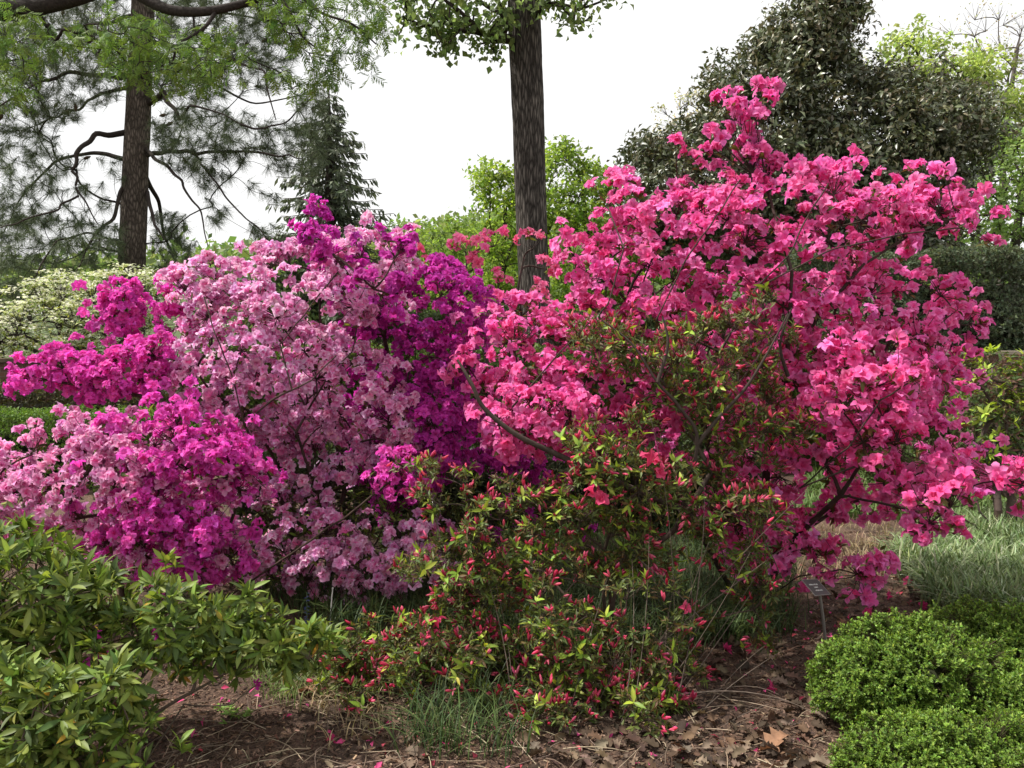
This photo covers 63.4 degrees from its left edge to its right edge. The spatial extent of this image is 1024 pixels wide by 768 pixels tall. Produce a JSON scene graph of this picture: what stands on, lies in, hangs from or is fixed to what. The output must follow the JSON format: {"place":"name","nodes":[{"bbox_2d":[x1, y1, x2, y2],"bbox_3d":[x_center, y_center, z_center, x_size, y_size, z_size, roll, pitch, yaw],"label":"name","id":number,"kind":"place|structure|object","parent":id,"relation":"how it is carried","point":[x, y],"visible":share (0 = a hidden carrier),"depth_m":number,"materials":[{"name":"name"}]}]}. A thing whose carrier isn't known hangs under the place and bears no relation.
{"place":"outdoors","nodes":[
{"label":"outdoors","id":0,"kind":"place"},
{"bbox_2d":[0,244,876,357],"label":"hill terrain","id":1,"kind":"structure","parent":0,"point":[178,334],"depth_m":43.01,"materials":[{"name":"green plant"}]},
{"bbox_2d":[226,230,334,338],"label":"broadleaf tree","id":2,"kind":"object","parent":1,"relation":"on","point":[280,288],"visible":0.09,"depth_m":28.41,"materials":[{"name":"green plant"}]},
{"bbox_2d":[225,91,397,342],"bbox_3d":[-6.391,-5.695,29.928,7.481,9.591,7.549,0,3,0],"label":"spruce tree","id":3,"kind":"object","parent":1,"relation":"on","point":[331,187],"visible":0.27,"depth_m":29.32,"materials":[{"name":"green plant"}]},
{"bbox_2d":[364,221,434,300],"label":"broadleaf tree","id":4,"kind":"object","parent":1,"relation":"on","point":[428,249],"visible":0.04,"depth_m":40.96,"materials":[{"name":"green plant"}]},
{"bbox_2d":[375,207,497,341],"bbox_3d":[-2.590,-3.409,29.846,5.146,5.720,4.980,3,4,44],"label":"broadleaf tree","id":5,"kind":"object","parent":1,"relation":"on","point":[445,249],"visible":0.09,"depth_m":28.83,"materials":[{"name":"green plant"}]},
{"bbox_2d":[421,212,558,307],"bbox_3d":[-0.808,-4.411,37.830,6.814,6.988,5.630,0,3,0],"label":"broadleaf tree","id":6,"kind":"object","parent":1,"relation":"on","point":[478,229],"visible":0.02,"depth_m":36.92,"materials":[{"name":"green plant"}]},
{"bbox_2d":[446,154,552,310],"bbox_3d":[-0.478,-3.380,21.803,2.978,5.244,3.253,-1,3,-19],"label":"lime tree","id":7,"kind":"object","parent":1,"relation":"on","point":[485,183],"visible":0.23,"depth_m":21.21,"materials":[{"name":"green plant"}]},
{"bbox_2d":[0,199,1021,315],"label":"distant woods","id":8,"kind":"object","parent":1,"relation":"on","point":[225,251],"visible":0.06,"depth_m":56.99,"materials":[{"name":"green plant"}]},
{"bbox_2d":[334,301,778,354],"bbox_3d":[0.796,-0.854,15.115,7.993,1.325,2.089,0,3,0],"label":"laurel hedge","id":9,"kind":"object","parent":1,"relation":"on","point":[434,316],"visible":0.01,"depth_m":14.40,"materials":[{"name":"green plant"}]},
{"bbox_2d":[514,134,651,314],"bbox_3d":[1.804,-3.207,19.813,3.495,5.478,3.878,0,3,0],"label":"lime tree","id":10,"kind":"object","parent":1,"relation":"on","point":[562,151],"visible":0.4,"depth_m":18.98,"materials":[{"name":"green plant"}]},
{"bbox_2d":[626,185,744,326],"bbox_3d":[5.360,-3.431,25.599,5.300,6.079,5.276,0,3,0],"label":"broadleaf tree","id":11,"kind":"object","parent":1,"relation":"on","point":[663,282],"visible":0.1,"depth_m":24.36,"materials":[{"name":"green plant"}]},
{"bbox_2d":[642,48,883,284],"bbox_3d":[9.468,-6.957,31.490,9.170,11.470,3.456,0,3,0],"label":"budding tree","id":12,"kind":"object","parent":1,"relation":"on","point":[686,104],"visible":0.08,"depth_m":31.06,"materials":[{"name":"green plant"}]},
{"bbox_2d":[606,0,1023,285],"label":"magnolia tree","id":13,"kind":"object","parent":1,"relation":"on","point":[799,55],"visible":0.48,"depth_m":16.29,"materials":[{"name":"green plant"}]},
{"bbox_2d":[762,240,1023,350],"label":"holly hedge","id":14,"kind":"object","parent":1,"relation":"on","point":[1006,262],"visible":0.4,"depth_m":14.12,"materials":[{"name":"green plant"}]},
{"bbox_2d":[864,13,1023,284],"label":"maple tree","id":15,"kind":"object","parent":1,"relation":"on","point":[975,69],"visible":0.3,"depth_m":26.47,"materials":[{"name":"green plant"}]},
{"bbox_2d":[918,0,1023,284],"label":"budding tree","id":16,"kind":"object","parent":1,"relation":"on","point":[1017,49],"visible":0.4,"depth_m":29.01,"materials":[{"name":"green plant"}]},
{"bbox_2d":[948,116,1023,284],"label":"maple tree","id":17,"kind":"object","parent":1,"relation":"on","point":[1013,231],"visible":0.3,"depth_m":19.62,"materials":[{"name":"green plant"}]},
{"bbox_2d":[0,377,1005,767],"bbox_3d":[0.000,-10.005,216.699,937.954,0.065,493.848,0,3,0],"label":"ground","id":18,"kind":"structure","parent":0,"point":[308,719],"depth_m":3.36,"materials":[{"name":"brown soil"}]},
{"bbox_2d":[0,258,185,357],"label":"white viburnum","id":19,"kind":"object","parent":18,"relation":"on","point":[48,309],"visible":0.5,"depth_m":11.74,"materials":[{"name":"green plant"}]},
{"bbox_2d":[0,403,203,493],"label":"boxwood hedge","id":20,"kind":"object","parent":18,"relation":"on","point":[25,414],"visible":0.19,"depth_m":8.18,"materials":[{"name":"green plant"}]},
{"bbox_2d":[0,358,257,445],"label":"hedge","id":21,"kind":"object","parent":18,"relation":"on","point":[3,371],"depth_m":11.11,"materials":[{"name":"plant"}]},
{"bbox_2d":[0,374,273,461],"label":"azalea hedge","id":22,"kind":"object","parent":18,"relation":"on","point":[39,395],"visible":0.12,"depth_m":9.85,"materials":[{"name":"green plant"}]},
{"bbox_2d":[0,401,274,605],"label":"mauve pink azalea","id":23,"kind":"object","parent":18,"relation":"on","point":[83,442],"visible":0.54,"depth_m":3.96,"materials":[{"name":"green plant"}]},
{"bbox_2d":[0,0,336,355],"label":"pine tree","id":24,"kind":"object","parent":18,"relation":"on","point":[130,242],"visible":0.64,"depth_m":13.88,"materials":[{"name":"green plant"}]},
{"bbox_2d":[0,510,350,767],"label":"green azalea","id":25,"kind":"object","parent":18,"relation":"on","point":[54,709],"visible":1,"depth_m":2.84,"materials":[{"name":"green plant"}]},
{"bbox_2d":[0,0,401,124],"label":"locust tree","id":26,"kind":"object","parent":18,"relation":"on","point":[19,10],"visible":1,"depth_m":6.08,"materials":[{"name":"green plant"}]},
{"bbox_2d":[2,274,431,600],"bbox_3d":[-1.706,0.345,4.237,2.506,1.905,1.067,1,3,26],"label":"magenta azalea","id":27,"kind":"object","parent":18,"relation":"on","point":[199,447],"visible":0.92,"depth_m":4.02,"materials":[{"name":"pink plant"}]},
{"bbox_2d":[213,703,255,723],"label":"weed","id":28,"kind":"object","parent":18,"relation":"on","point":[248,711],"visible":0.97,"depth_m":3.31,"materials":[{"name":"green plant"}]},
{"bbox_2d":[91,210,461,613],"bbox_3d":[-1.481,0.143,4.948,2.418,2.255,1.477,0,3,0],"label":"pale pink azalea","id":29,"kind":"object","parent":18,"relation":"on","point":[242,377],"visible":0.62,"depth_m":4.56,"materials":[{"name":"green plant"}]},
{"bbox_2d":[228,624,382,710],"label":"short grass","id":30,"kind":"structure","parent":18,"relation":"on","point":[304,682],"depth_m":3.59,"materials":[{"name":"green plant"}]},
{"bbox_2d":[304,592,309,655],"bbox_3d":[-0.943,1.127,3.815,0.031,0.344,0.031,0,3,0],"label":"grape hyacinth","id":31,"kind":"object","parent":18,"relation":"on","point":[307,613],"visible":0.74,"depth_m":3.81,"materials":[{"name":"green plant"}]},
{"bbox_2d":[297,680,317,691],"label":"fallen leaf","id":32,"kind":"object","parent":18,"relation":"on","point":[299,689],"visible":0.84,"depth_m":3.53,"materials":[{"name":"brown plant"}]},
{"bbox_2d":[326,730,334,742],"bbox_3d":[-0.681,1.335,3.134,0.042,0.061,0.066,0,3,2],"label":"fallen blossom","id":33,"kind":"object","parent":18,"relation":"on","point":[332,735],"visible":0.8,"depth_m":3.12,"materials":[{"name":"pink plant"}]},
{"bbox_2d":[330,587,333,620],"bbox_3d":[-0.906,1.150,4.167,0.023,0.261,0.010,0,3,0],"label":"garden stake","id":34,"kind":"object","parent":18,"relation":"on","point":[331,600],"visible":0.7,"depth_m":4.16,"materials":[{"name":"grey metal"}]},
{"bbox_2d":[432,501,439,606],"bbox_3d":[-0.420,0.960,4.615,0.033,0.654,0.093,2,4,31],"label":"plant label","id":35,"kind":"object","parent":18,"relation":"on","point":[436,525],"visible":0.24,"depth_m":4.61,"materials":[{"name":"silver metal"}]},
{"bbox_2d":[287,193,605,553],"bbox_3d":[-0.363,0.017,5.188,2.187,2.483,2.107,0,3,0],"label":"magenta azalea","id":36,"kind":"object","parent":18,"relation":"on","point":[441,269],"visible":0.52,"depth_m":5.04,"materials":[{"name":"purple plant"}]},
{"bbox_2d":[97,622,834,767],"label":"twig litter","id":37,"kind":"object","parent":18,"relation":"on","point":[302,753],"visible":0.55,"depth_m":3.12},
{"bbox_2d":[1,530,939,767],"bbox_3d":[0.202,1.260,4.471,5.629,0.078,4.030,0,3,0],"label":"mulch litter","id":38,"kind":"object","parent":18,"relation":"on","point":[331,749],"visible":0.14,"depth_m":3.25,"materials":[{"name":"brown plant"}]},
{"bbox_2d":[36,557,920,767],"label":"leaf litter","id":39,"kind":"object","parent":18,"relation":"on","point":[789,756],"visible":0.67,"depth_m":3.15,"materials":[{"name":"brown plant"}]},
{"bbox_2d":[698,665,719,674],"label":"fallen leaf","id":40,"kind":"object","parent":39,"relation":"on","point":[706,670],"visible":0.58,"depth_m":3.69,"materials":[{"name":"brown plant"}]},
{"bbox_2d":[760,726,786,746],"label":"fallen leaf","id":41,"kind":"object","parent":39,"relation":"on","point":[776,736],"visible":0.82,"depth_m":3.06,"materials":[{"name":"brown plant"}]},
{"bbox_2d":[412,224,560,404],"bbox_3d":[-0.257,-0.030,6.577,1.316,2.401,0.719,0,3,0],"label":"coral azalea","id":42,"kind":"object","parent":18,"relation":"on","point":[473,256],"visible":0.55,"depth_m":6.42,"materials":[{"name":"pink plant"}]},
{"bbox_2d":[225,432,773,534],"bbox_3d":[-0.102,0.793,6.620,4.423,0.944,0.851,0,3,0],"label":"evergreen","id":43,"kind":"object","parent":18,"relation":"on","point":[483,486],"visible":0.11,"depth_m":6.45,"materials":[{"name":"green plant"}]},
{"bbox_2d":[378,0,633,349],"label":"tall tree","id":44,"kind":"object","parent":18,"relation":"on","point":[519,21],"visible":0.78,"depth_m":11.56,"materials":[{"name":"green plant"}]},
{"bbox_2d":[196,331,860,475],"bbox_3d":[0.201,0.231,9.766,7.623,1.792,1.544,0,3,0],"label":"juniper hedge","id":45,"kind":"object","parent":18,"relation":"on","point":[495,364],"visible":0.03,"depth_m":9.31,"materials":[{"name":"green plant"}]},
{"bbox_2d":[230,520,829,766],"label":"grass clumps","id":46,"kind":"object","parent":18,"relation":"on","point":[707,581],"visible":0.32,"depth_m":4.26,"materials":[{"name":"green plant"}]},
{"bbox_2d":[177,555,923,767],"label":"petal litter","id":47,"kind":"object","parent":18,"relation":"on","point":[378,764],"visible":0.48,"depth_m":3.27,"materials":[{"name":"pink plant"}]},
{"bbox_2d":[306,281,827,738],"bbox_3d":[0.339,0.531,3.663,2.411,1.980,1.289,0,3,0],"label":"budding azalea","id":48,"kind":"object","parent":18,"relation":"on","point":[469,577],"visible":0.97,"depth_m":3.62,"materials":[{"name":"green plant"}]},
{"bbox_2d":[262,514,906,751],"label":"dry grass","id":49,"kind":"structure","parent":18,"relation":"on","point":[855,546],"depth_m":3.48,"materials":[{"name":"brown plant"}]},
{"bbox_2d":[374,439,1018,552],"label":"meadow grass","id":50,"kind":"structure","parent":18,"relation":"on","point":[818,486],"depth_m":7.11,"materials":[{"name":"green plant"}]},
{"bbox_2d":[723,642,731,653],"bbox_3d":[1.031,1.254,3.940,0.039,0.063,0.066,-1,3,-21],"label":"fallen blossom","id":51,"kind":"object","parent":18,"relation":"on","point":[726,646],"visible":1,"depth_m":3.95,"materials":[{"name":"pink plant"}]},
{"bbox_2d":[437,74,1023,606],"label":"hot pink azalea","id":52,"kind":"object","parent":18,"relation":"on","point":[885,388],"visible":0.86,"depth_m":4.30,"materials":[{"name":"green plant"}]},
{"bbox_2d":[758,742,779,751],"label":"fallen leaf","id":53,"kind":"object","parent":18,"relation":"on","point":[761,748],"visible":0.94,"depth_m":2.99,"materials":[{"name":"brown plant"}]},
{"bbox_2d":[767,679,776,691],"bbox_3d":[1.104,1.288,3.522,0.040,0.060,0.066,2,3,29],"label":"fallen blossom","id":54,"kind":"object","parent":18,"relation":"on","point":[771,687],"visible":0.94,"depth_m":3.52,"materials":[{"name":"pink plant"}]},
{"bbox_2d":[801,579,830,640],"bbox_3d":[1.408,1.105,3.840,0.073,0.425,0.192,3,4,44],"label":"plant label","id":55,"kind":"object","parent":18,"relation":"on","point":[816,587],"visible":0.91,"depth_m":3.84,"materials":[{"name":"silver metal"}]},
{"bbox_2d":[836,618,849,627],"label":"fallen leaf","id":56,"kind":"object","parent":18,"relation":"on","point":[844,621],"visible":0.77,"depth_m":4.33,"materials":[{"name":"brown plant"}]},
{"bbox_2d":[850,589,860,597],"bbox_3d":[1.991,1.217,4.807,0.061,0.059,0.046,1,3,24],"label":"fallen blossom","id":57,"kind":"object","parent":18,"relation":"on","point":[855,592],"visible":0.66,"depth_m":4.80,"materials":[{"name":"pink plant"}]},
{"bbox_2d":[862,607,872,614],"bbox_3d":[1.938,1.244,4.501,0.041,0.059,0.065,-1,3,-13],"label":"fallen blossom","id":58,"kind":"object","parent":18,"relation":"on","point":[867,610],"visible":0.72,"depth_m":4.51,"materials":[{"name":"pink plant"}]},
{"bbox_2d":[903,576,911,584],"bbox_3d":[2.428,1.210,5.089,0.042,0.061,0.060,0,3,-4],"label":"fallen blossom","id":59,"kind":"object","parent":18,"relation":"on","point":[905,580],"visible":0.45,"depth_m":5.10,"materials":[{"name":"pink plant"}]},
{"bbox_2d":[804,606,1016,729],"bbox_3d":[1.571,1.113,3.210,0.832,0.482,0.690,0,3,0],"label":"boxwood shrub","id":60,"kind":"object","parent":18,"relation":"on","point":[878,661],"visible":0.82,"depth_m":3.09,"materials":[{"name":"green plant"}]},
{"bbox_2d":[918,599,927,609],"bbox_3d":[2.282,1.231,4.601,0.066,0.061,0.040,-1,3,-11],"label":"fallen blossom","id":61,"kind":"object","parent":18,"relation":"on","point":[924,605],"visible":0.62,"depth_m":4.60,"materials":[{"name":"pink plant"}]},
{"bbox_2d":[827,704,1023,767],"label":"boxwood shrub","id":62,"kind":"object","parent":18,"relation":"on","point":[930,738],"visible":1,"depth_m":2.68,"materials":[{"name":"green plant"}]},
{"bbox_2d":[827,382,1023,482],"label":"shrubs","id":63,"kind":"object","parent":18,"relation":"on","point":[935,435],"visible":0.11,"depth_m":8.16,"materials":[{"name":"green plant"}]},
{"bbox_2d":[863,499,1023,612],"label":"lilyturf grass","id":64,"kind":"structure","parent":18,"relation":"on","point":[985,563],"depth_m":5.11,"materials":[{"name":"green plant"}]},
{"bbox_2d":[863,351,1023,434],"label":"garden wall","id":65,"kind":"structure","parent":18,"relation":"on","point":[984,360],"depth_m":13.10,"materials":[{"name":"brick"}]},
{"bbox_2d":[922,594,1023,665],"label":"boxwood shrub","id":66,"kind":"object","parent":18,"relation":"on","point":[995,621],"visible":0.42,"depth_m":3.77,"materials":[{"name":"green plant"}]},
{"bbox_2d":[936,343,1023,527],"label":"deciduous azalea","id":67,"kind":"object","parent":18,"relation":"on","point":[994,410],"visible":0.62,"depth_m":6.30,"materials":[{"name":"green plant"}]},
{"bbox_2d":[965,654,1023,718],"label":"boxwood shrub","id":68,"kind":"object","parent":18,"relation":"on","point":[1012,686],"visible":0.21,"depth_m":2.94,"materials":[{"name":"green plant"}]},
{"bbox_2d":[0,0,1023,313],"label":"sky","id":69,"kind":"structure","parent":0,"point":[419,130],"materials":[{"name":"white"}]}
]}

